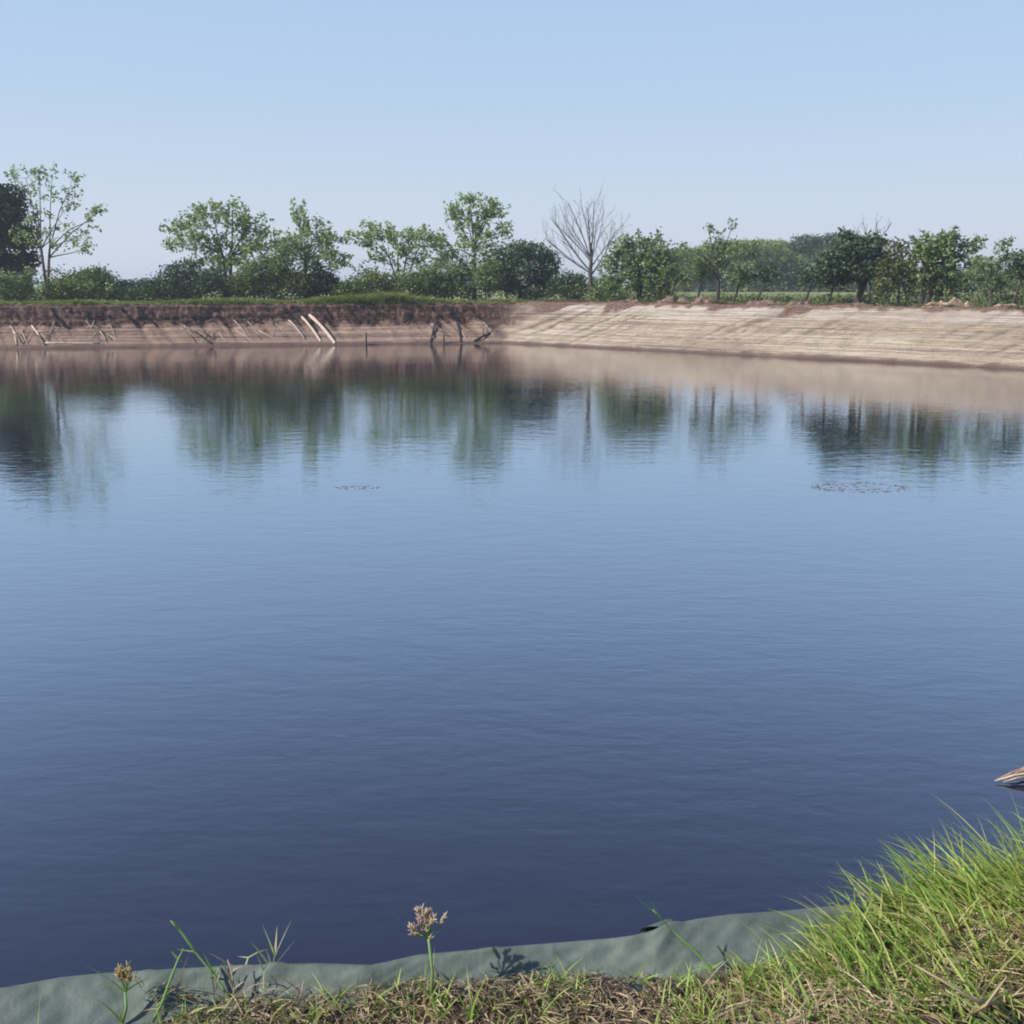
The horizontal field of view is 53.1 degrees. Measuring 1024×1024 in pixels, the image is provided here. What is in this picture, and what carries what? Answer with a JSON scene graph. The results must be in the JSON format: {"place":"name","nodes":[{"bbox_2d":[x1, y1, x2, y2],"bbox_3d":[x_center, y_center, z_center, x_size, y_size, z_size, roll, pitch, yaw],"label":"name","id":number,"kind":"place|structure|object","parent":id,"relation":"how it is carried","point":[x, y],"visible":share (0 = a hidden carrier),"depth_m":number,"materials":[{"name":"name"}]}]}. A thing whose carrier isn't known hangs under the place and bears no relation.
{"place":"outdoors","nodes":[
{"label":"outdoors","id":0,"kind":"place"},
{"bbox_2d":[0,343,1023,987],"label":"water","id":1,"kind":"structure","parent":0,"point":[514,645],"depth_m":13.76,"materials":[{"name":"liquid"}]},
{"bbox_2d":[810,482,905,491],"bbox_3d":[8.186,-0.588,24.156,2.274,0.007,1.230,0,13,0],"label":"floating scum","id":2,"kind":"object","parent":1,"relation":"on","point":[857,486],"visible":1,"depth_m":24.09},
{"bbox_2d":[994,767,1023,781],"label":"driftwood","id":3,"kind":"object","parent":1,"relation":"on","point":[1014,773],"visible":1,"depth_m":9.87,"materials":[{"name":"brown wood"}]},
{"bbox_2d":[0,303,1023,369],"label":"pond bank","id":4,"kind":"structure","parent":0,"point":[980,338],"depth_m":77.27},
{"bbox_2d":[31,325,44,344],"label":"branch","id":5,"kind":"object","parent":4,"relation":"on","point":[32,326],"visible":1,"depth_m":76.31,"materials":[{"name":"brown wood"}]},
{"bbox_2d":[45,342,99,343],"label":"fallen pole","id":6,"kind":"object","parent":4,"relation":"on","point":[72,342],"visible":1,"depth_m":76.21,"materials":[{"name":"brown wood"}]},
{"bbox_2d":[187,327,210,342],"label":"branch","id":7,"kind":"object","parent":4,"relation":"on","point":[194,331],"visible":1,"depth_m":78.41,"materials":[{"name":"brown wood"}]},
{"bbox_2d":[0,290,531,304],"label":"rim weeds","id":8,"kind":"object","parent":4,"relation":"on","point":[380,297],"visible":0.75,"depth_m":82.16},
{"bbox_2d":[301,316,320,340],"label":"plank","id":9,"kind":"object","parent":4,"relation":"on","point":[309,325],"visible":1,"depth_m":80.40,"materials":[{"name":"brown wood"}]},
{"bbox_2d":[308,314,334,342],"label":"plank","id":10,"kind":"object","parent":4,"relation":"on","point":[314,319],"visible":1,"depth_m":80.40,"materials":[{"name":"brown wood"}]},
{"bbox_2d":[430,319,438,342],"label":"branch","id":11,"kind":"object","parent":4,"relation":"on","point":[434,325],"visible":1,"depth_m":82.10,"materials":[{"name":"brown plant"}]},
{"bbox_2d":[456,321,460,342],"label":"branch","id":12,"kind":"object","parent":4,"relation":"on","point":[458,330],"visible":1,"depth_m":82.49,"materials":[{"name":"brown plant"}]},
{"bbox_2d":[473,327,496,341],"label":"branch","id":13,"kind":"object","parent":4,"relation":"on","point":[480,337],"visible":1,"depth_m":82.31,"materials":[{"name":"brown plant"}]},
{"bbox_2d":[0,284,1023,1023],"bbox_3d":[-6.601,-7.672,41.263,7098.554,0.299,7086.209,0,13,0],"label":"ground","id":14,"kind":"structure","parent":0,"point":[926,1020],"depth_m":2.29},
{"bbox_2d":[0,264,41,300],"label":"tall bush","id":15,"kind":"object","parent":14,"relation":"on","point":[20,282],"visible":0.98,"depth_m":80.24,"materials":[{"name":"green plant"}]},
{"bbox_2d":[0,180,48,284],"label":"dark tree","id":16,"kind":"object","parent":14,"relation":"on","point":[15,218],"visible":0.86,"depth_m":84.74,"materials":[{"name":"green plant"}]},
{"bbox_2d":[3,162,107,300],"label":"slender tree","id":17,"kind":"object","parent":14,"relation":"on","point":[94,212],"visible":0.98,"depth_m":81.41,"materials":[{"name":"green plant"}]},
{"bbox_2d":[37,274,80,300],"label":"leafy bush","id":18,"kind":"object","parent":14,"relation":"on","point":[63,287],"visible":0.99,"depth_m":80.87,"materials":[{"name":"green plant"}]},
{"bbox_2d":[50,263,124,299],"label":"round bush","id":19,"kind":"object","parent":14,"relation":"on","point":[79,276],"visible":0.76,"depth_m":83.01,"materials":[{"name":"green plant"}]},
{"bbox_2d":[108,274,154,300],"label":"bush","id":20,"kind":"object","parent":14,"relation":"on","point":[126,283],"visible":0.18,"depth_m":87.47,"materials":[{"name":"green plant"}]},
{"bbox_2d":[142,255,213,300],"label":"ragged bush","id":21,"kind":"object","parent":14,"relation":"on","point":[185,287],"visible":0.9,"depth_m":83.89,"materials":[{"name":"green plant"}]},
{"bbox_2d":[189,260,228,297],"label":"leafy bush","id":22,"kind":"object","parent":14,"relation":"on","point":[210,281],"visible":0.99,"depth_m":82.91,"materials":[{"name":"green plant"}]},
{"bbox_2d":[158,195,282,297],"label":"spreading tree","id":23,"kind":"object","parent":14,"relation":"on","point":[231,258],"visible":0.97,"depth_m":85.14,"materials":[{"name":"green plant"}]},
{"bbox_2d":[223,267,260,297],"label":"leafy bush","id":24,"kind":"object","parent":14,"relation":"on","point":[235,286],"visible":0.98,"depth_m":83.11,"materials":[{"name":"green plant"}]},
{"bbox_2d":[228,238,304,298],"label":"leafy bush","id":25,"kind":"object","parent":14,"relation":"on","point":[278,273],"visible":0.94,"depth_m":84.13,"materials":[{"name":"green plant"}]},
{"bbox_2d":[282,263,314,298],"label":"leafy bush","id":26,"kind":"object","parent":14,"relation":"on","point":[300,284],"visible":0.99,"depth_m":84.13,"materials":[{"name":"green plant"}]},
{"bbox_2d":[295,987,328,1023],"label":"grass tuft","id":27,"kind":"object","parent":14,"relation":"on","point":[317,1017],"visible":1,"depth_m":2.19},
{"bbox_2d":[271,197,355,275],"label":"slanting tree","id":28,"kind":"object","parent":14,"relation":"on","point":[308,258],"visible":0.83,"depth_m":87.36,"materials":[{"name":"green plant"}]},
{"bbox_2d":[0,252,636,301],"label":"undergrowth","id":29,"kind":"object","parent":14,"relation":"on","point":[142,292],"visible":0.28,"depth_m":86.53,"materials":[{"name":"green plant"}]},
{"bbox_2d":[301,264,339,297],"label":"shaded bush","id":30,"kind":"object","parent":14,"relation":"on","point":[322,280],"visible":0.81,"depth_m":84.66,"materials":[{"name":"green plant"}]},
{"bbox_2d":[326,275,367,294],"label":"leafy bush","id":31,"kind":"object","parent":14,"relation":"on","point":[349,287],"visible":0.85,"depth_m":84.67,"materials":[{"name":"green plant"}]},
{"bbox_2d":[358,264,407,293],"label":"undergrowth bush","id":32,"kind":"object","parent":14,"relation":"on","point":[377,279],"visible":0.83,"depth_m":86.11,"materials":[{"name":"green plant"}]},
{"bbox_2d":[344,216,453,293],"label":"flat topped tree","id":33,"kind":"object","parent":14,"relation":"on","point":[411,237],"visible":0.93,"depth_m":87.93,"materials":[{"name":"green plant"}]},
{"bbox_2d":[393,262,436,295],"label":"leafy bush","id":34,"kind":"object","parent":14,"relation":"on","point":[415,281],"visible":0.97,"depth_m":85.94,"materials":[{"name":"green plant"}]},
{"bbox_2d":[392,903,450,998],"bbox_3d":[-0.195,0.983,2.281,0.143,0.230,0.099,-4,13,-18],"label":"sedge plant","id":35,"kind":"object","parent":14,"relation":"on","point":[427,918],"visible":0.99,"depth_m":2.27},
{"bbox_2d":[421,976,461,1022],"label":"grass tuft","id":36,"kind":"object","parent":14,"relation":"on","point":[436,1011],"visible":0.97,"depth_m":2.21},
{"bbox_2d":[417,259,472,298],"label":"brown green bush","id":37,"kind":"object","parent":14,"relation":"on","point":[445,282],"visible":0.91,"depth_m":87.25,"materials":[{"name":"green plant"}]},
{"bbox_2d":[0,902,918,1023],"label":"pond liner","id":38,"kind":"object","parent":14,"relation":"on","point":[66,1000],"visible":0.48,"depth_m":2.36,"materials":[{"name":"plastic"}]},
{"bbox_2d":[93,960,149,1023],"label":"sedge plant","id":39,"kind":"object","parent":38,"relation":"on","point":[121,974],"visible":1,"depth_m":2.23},
{"bbox_2d":[149,984,160,1007],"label":"grass stalk","id":40,"kind":"object","parent":38,"relation":"on","point":[155,999],"depth_m":2.26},
{"bbox_2d":[151,948,188,1022],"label":"grass stalk","id":41,"kind":"object","parent":38,"relation":"on","point":[165,993],"depth_m":2.24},
{"bbox_2d":[170,919,230,998],"bbox_3d":[-0.700,1.003,2.313,0.166,0.152,0.030,6,14,24],"label":"grass stalk","id":42,"kind":"object","parent":38,"relation":"on","point":[209,968],"depth_m":2.31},
{"bbox_2d":[221,958,242,1002],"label":"grass stalk","id":43,"kind":"object","parent":38,"relation":"on","point":[232,981],"depth_m":2.28,"materials":[{"name":"plant"}]},
{"bbox_2d":[208,949,270,964],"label":"grass stalk","id":44,"kind":"object","parent":38,"relation":"on","point":[243,956],"depth_m":2.35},
{"bbox_2d":[251,927,291,985],"bbox_3d":[-0.544,0.999,2.340,0.090,0.138,0.063,-9,15,-34],"label":"grass stalk","id":45,"kind":"object","parent":38,"relation":"on","point":[273,951],"depth_m":2.34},
{"bbox_2d":[451,966,484,1022],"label":"grass tuft","id":46,"kind":"object","parent":14,"relation":"on","point":[471,1015],"visible":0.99,"depth_m":2.21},
{"bbox_2d":[433,191,513,299],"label":"open crowned tree","id":47,"kind":"object","parent":14,"relation":"on","point":[468,220],"visible":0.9,"depth_m":89.65,"materials":[{"name":"green plant"}]},
{"bbox_2d":[466,256,505,300],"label":"leafy bush","id":48,"kind":"object","parent":14,"relation":"on","point":[479,280],"visible":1,"depth_m":87.01,"materials":[{"name":"green plant"}]},
{"bbox_2d":[477,238,563,299],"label":"bush","id":49,"kind":"object","parent":14,"relation":"on","point":[527,258],"visible":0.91,"depth_m":88.39,"materials":[{"name":"green plant"}]},
{"bbox_2d":[519,973,569,1016],"bbox_3d":[0.078,1.070,2.253,0.135,0.090,0.012,4,13,18],"label":"straw stalk","id":50,"kind":"object","parent":14,"relation":"on","point":[542,998],"visible":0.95,"depth_m":2.25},
{"bbox_2d":[541,267,588,300],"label":"scrubby bush","id":51,"kind":"object","parent":14,"relation":"on","point":[572,278],"visible":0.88,"depth_m":87.14,"materials":[{"name":"green plant"}]},
{"bbox_2d":[542,191,632,299],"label":"bare tree","id":52,"kind":"object","parent":14,"relation":"on","point":[591,264],"visible":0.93,"depth_m":84.92,"materials":[{"name":"grey plant"}]},
{"bbox_2d":[593,277,625,296],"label":"thin bush","id":53,"kind":"object","parent":14,"relation":"on","point":[606,284],"visible":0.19,"depth_m":87.74,"materials":[{"name":"green plant"}]},
{"bbox_2d":[617,298,638,302],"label":"soil heap","id":54,"kind":"object","parent":14,"relation":"on","point":[632,300],"visible":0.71,"depth_m":80.38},
{"bbox_2d":[595,226,686,301],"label":"feathery tree","id":55,"kind":"object","parent":14,"relation":"on","point":[648,261],"visible":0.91,"depth_m":81.94,"materials":[{"name":"green plant"}]},
{"bbox_2d":[654,296,690,307],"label":"soil heap","id":56,"kind":"object","parent":14,"relation":"on","point":[668,300],"visible":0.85,"depth_m":77.21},
{"bbox_2d":[653,259,695,296],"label":"leaning tree","id":57,"kind":"object","parent":14,"relation":"on","point":[675,276],"visible":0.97,"depth_m":80.18,"materials":[{"name":"green plant"}]},
{"bbox_2d":[666,244,694,291],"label":"tree","id":58,"kind":"object","parent":14,"relation":"on","point":[685,254],"visible":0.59,"depth_m":183.37,"materials":[{"name":"green plant"}]},
{"bbox_2d":[636,897,726,988],"bbox_3d":[0.391,0.985,2.353,0.226,0.197,0.033,4,13,16],"label":"grass stalk","id":59,"kind":"object","parent":14,"relation":"on","point":[686,944],"depth_m":2.34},
{"bbox_2d":[676,247,701,290],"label":"tree","id":60,"kind":"object","parent":14,"relation":"on","point":[693,256],"visible":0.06,"depth_m":194.14,"materials":[{"name":"green plant"}]},
{"bbox_2d":[676,977,723,1023],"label":"grass tuft","id":61,"kind":"object","parent":14,"relation":"on","point":[688,1017],"visible":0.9,"depth_m":2.21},
{"bbox_2d":[684,254,720,297],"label":"leaning tree","id":62,"kind":"object","parent":14,"relation":"on","point":[703,272],"visible":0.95,"depth_m":78.36,"materials":[{"name":"green plant"}]},
{"bbox_2d":[690,296,715,304],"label":"soil heap","id":63,"kind":"object","parent":14,"relation":"on","point":[700,300],"visible":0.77,"depth_m":75.69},
{"bbox_2d":[691,243,720,290],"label":"tree","id":64,"kind":"object","parent":14,"relation":"on","point":[699,249],"visible":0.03,"depth_m":203.53,"materials":[{"name":"green plant"}]},
{"bbox_2d":[692,242,729,291],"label":"tree","id":65,"kind":"object","parent":14,"relation":"on","point":[708,253],"visible":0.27,"depth_m":196.42,"materials":[{"name":"green plant"}]},
{"bbox_2d":[669,217,759,300],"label":"twiggy topped tree","id":66,"kind":"object","parent":14,"relation":"on","point":[719,257],"visible":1,"depth_m":77.33,"materials":[{"name":"green plant"}]},
{"bbox_2d":[698,954,734,996],"bbox_3d":[0.459,1.051,2.317,0.103,0.090,0.010,-6,14,-27],"label":"straw stalk","id":67,"kind":"object","parent":14,"relation":"on","point":[707,981],"visible":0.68,"depth_m":2.32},
{"bbox_2d":[711,253,745,290],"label":"tree","id":68,"kind":"object","parent":14,"relation":"on","point":[731,261],"visible":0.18,"depth_m":197.41,"materials":[{"name":"green plant"}]},
{"bbox_2d":[716,237,751,257],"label":"tree","id":69,"kind":"object","parent":14,"relation":"on","point":[729,241],"visible":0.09,"depth_m":216.09,"materials":[{"name":"green plant"}]},
{"bbox_2d":[719,257,754,302],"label":"leaning tree","id":70,"kind":"object","parent":14,"relation":"on","point":[741,273],"visible":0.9,"depth_m":76.55,"materials":[{"name":"green plant"}]},
{"bbox_2d":[719,942,772,991],"bbox_3d":[0.521,1.026,2.311,0.133,0.128,0.101,-8,15,-31],"label":"grass tuft","id":71,"kind":"object","parent":14,"relation":"on","point":[744,976],"visible":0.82,"depth_m":2.30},
{"bbox_2d":[728,238,774,289],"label":"tree","id":72,"kind":"object","parent":14,"relation":"on","point":[761,250],"visible":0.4,"depth_m":189.45,"materials":[{"name":"green plant"}]},
{"bbox_2d":[735,251,780,290],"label":"tree","id":73,"kind":"object","parent":14,"relation":"on","point":[771,260],"visible":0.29,"depth_m":190.16,"materials":[{"name":"green plant"}]},
{"bbox_2d":[747,299,780,305],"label":"soil heap","id":74,"kind":"object","parent":14,"relation":"on","point":[760,302],"visible":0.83,"depth_m":72.58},
{"bbox_2d":[745,260,790,300],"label":"leaning tree","id":75,"kind":"object","parent":14,"relation":"on","point":[763,272],"visible":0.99,"depth_m":75.35,"materials":[{"name":"green plant"}]},
{"bbox_2d":[519,298,1023,309],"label":"dry weeds","id":76,"kind":"object","parent":14,"relation":"on","point":[733,303],"visible":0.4,"depth_m":73.22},
{"bbox_2d":[752,237,793,290],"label":"tree","id":77,"kind":"object","parent":14,"relation":"on","point":[776,246],"visible":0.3,"depth_m":191.17,"materials":[{"name":"green plant"}]},
{"bbox_2d":[766,238,791,290],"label":"tree","id":78,"kind":"object","parent":14,"relation":"on","point":[782,241],"visible":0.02,"depth_m":203.90,"materials":[{"name":"green plant"}]},
{"bbox_2d":[767,245,793,290],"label":"tree","id":79,"kind":"object","parent":14,"relation":"on","point":[785,266],"visible":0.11,"depth_m":201.58,"materials":[{"name":"green plant"}]},
{"bbox_2d":[781,247,807,290],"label":"tree","id":80,"kind":"object","parent":14,"relation":"on","point":[798,253],"visible":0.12,"depth_m":201.06,"materials":[{"name":"green plant"}]},
{"bbox_2d":[784,300,811,305],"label":"soil heap","id":81,"kind":"object","parent":14,"relation":"on","point":[794,302],"visible":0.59,"depth_m":71.20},
{"bbox_2d":[784,247,822,291],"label":"tree","id":82,"kind":"object","parent":14,"relation":"on","point":[803,257],"visible":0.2,"depth_m":192.66,"materials":[{"name":"green plant"}]},
{"bbox_2d":[784,233,824,291],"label":"tree","id":83,"kind":"object","parent":14,"relation":"on","point":[792,243],"visible":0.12,"depth_m":196.65,"materials":[{"name":"green plant"}]},
{"bbox_2d":[588,269,1023,304],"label":"rim thicket","id":84,"kind":"object","parent":14,"relation":"on","point":[995,300],"visible":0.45,"depth_m":72.77,"materials":[{"name":"green plant"}]},
{"bbox_2d":[790,262,824,301],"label":"leaning tree","id":85,"kind":"object","parent":14,"relation":"on","point":[805,276],"visible":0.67,"depth_m":73.08,"materials":[{"name":"green plant"}]},
{"bbox_2d":[602,292,1023,306],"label":"field crop","id":86,"kind":"object","parent":14,"relation":"on","point":[803,296],"visible":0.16,"depth_m":102.51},
{"bbox_2d":[793,232,839,291],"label":"tree","id":87,"kind":"object","parent":14,"relation":"on","point":[818,243],"visible":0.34,"depth_m":187.54,"materials":[{"name":"green plant"}]},
{"bbox_2d":[626,848,1023,1023],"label":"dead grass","id":88,"kind":"structure","parent":14,"relation":"on","point":[830,1000],"depth_m":2.27,"materials":[{"name":"plant"}]},
{"bbox_2d":[818,272,853,303],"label":"leaning tree","id":89,"kind":"object","parent":14,"relation":"on","point":[831,282],"visible":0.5,"depth_m":72.17,"materials":[{"name":"green plant"}]},
{"bbox_2d":[653,261,1023,291],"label":"wood undergrowth","id":90,"kind":"object","parent":14,"relation":"on","point":[697,282],"visible":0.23,"depth_m":189.17,"materials":[{"name":"green plant"}]},
{"bbox_2d":[818,244,860,291],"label":"tree","id":91,"kind":"object","parent":14,"relation":"on","point":[845,287],"visible":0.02,"depth_m":181.19,"materials":[{"name":"green plant"}]},
{"bbox_2d":[810,226,897,302],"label":"dark crowned tree","id":92,"kind":"object","parent":14,"relation":"on","point":[832,263],"visible":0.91,"depth_m":70.24,"materials":[{"name":"green plant"}]},
{"bbox_2d":[847,302,868,305],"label":"soil heap","id":93,"kind":"object","parent":14,"relation":"on","point":[861,303],"visible":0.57,"depth_m":68.38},
{"bbox_2d":[856,213,891,301],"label":"dead topped tree","id":94,"kind":"object","parent":14,"relation":"on","point":[868,288],"visible":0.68,"depth_m":73.51,"materials":[{"name":"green plant"}]},
{"bbox_2d":[872,236,921,305],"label":"olive tree","id":95,"kind":"object","parent":14,"relation":"on","point":[898,271],"visible":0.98,"depth_m":68.36,"materials":[{"name":"green plant"}]},
{"bbox_2d":[903,225,988,305],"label":"twin trunk tree","id":96,"kind":"object","parent":14,"relation":"on","point":[933,254],"visible":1,"depth_m":67.74,"materials":[{"name":"green plant"}]},
{"bbox_2d":[923,297,973,306],"bbox_3d":[27.813,-13.184,65.209,4.468,1.039,1.952,0,13,0],"label":"soil heap","id":97,"kind":"object","parent":14,"relation":"on","point":[954,300],"visible":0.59,"depth_m":64.96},
{"bbox_2d":[915,964,1006,1005],"bbox_3d":[0.976,1.017,2.149,0.291,0.188,0.082,-6,14,-24],"label":"straw stalk","id":98,"kind":"object","parent":14,"relation":"on","point":[980,1001],"visible":1,"depth_m":2.10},
{"bbox_2d":[953,266,977,288],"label":"tree","id":99,"kind":"object","parent":14,"relation":"on","point":[964,271],"visible":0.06,"depth_m":212.48,"materials":[{"name":"green plant"}]},
{"bbox_2d":[965,255,989,289],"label":"tree","id":100,"kind":"object","parent":14,"relation":"on","point":[985,259],"visible":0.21,"depth_m":226.59,"materials":[{"name":"green plant"}]},
{"bbox_2d":[958,236,1017,306],"bbox_3d":[30.521,-15.224,65.188,3.788,4.592,2.579,0,13,0],"label":"sparse tree","id":101,"kind":"object","parent":14,"relation":"on","point":[1001,282],"visible":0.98,"depth_m":64.99,"materials":[{"name":"green plant"}]},
{"bbox_2d":[970,976,1007,1016],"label":"straw stalk","id":102,"kind":"object","parent":14,"relation":"on","point":[979,1009],"visible":0.89,"depth_m":2.01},
{"bbox_2d":[983,262,1003,288],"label":"tree","id":103,"kind":"object","parent":14,"relation":"on","point":[997,272],"visible":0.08,"depth_m":209.94,"materials":[{"name":"green plant"}]},
{"bbox_2d":[1004,249,1023,303],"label":"edge tree","id":104,"kind":"object","parent":14,"relation":"on","point":[1017,266],"visible":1,"depth_m":64.15,"materials":[{"name":"green plant"}]},
{"bbox_2d":[0,0,1023,283],"label":"sky","id":105,"kind":"structure","parent":0,"point":[783,119],"materials":[{"name":"blue"}]},
{"bbox_2d":[130,792,1023,1023],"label":"green grass","id":106,"kind":"structure","parent":0,"point":[979,876],"depth_m":2.38,"materials":[{"name":"plant"}]},
{"bbox_2d":[131,894,1023,1023],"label":"dry grass","id":107,"kind":"structure","parent":0,"point":[373,994],"depth_m":2.27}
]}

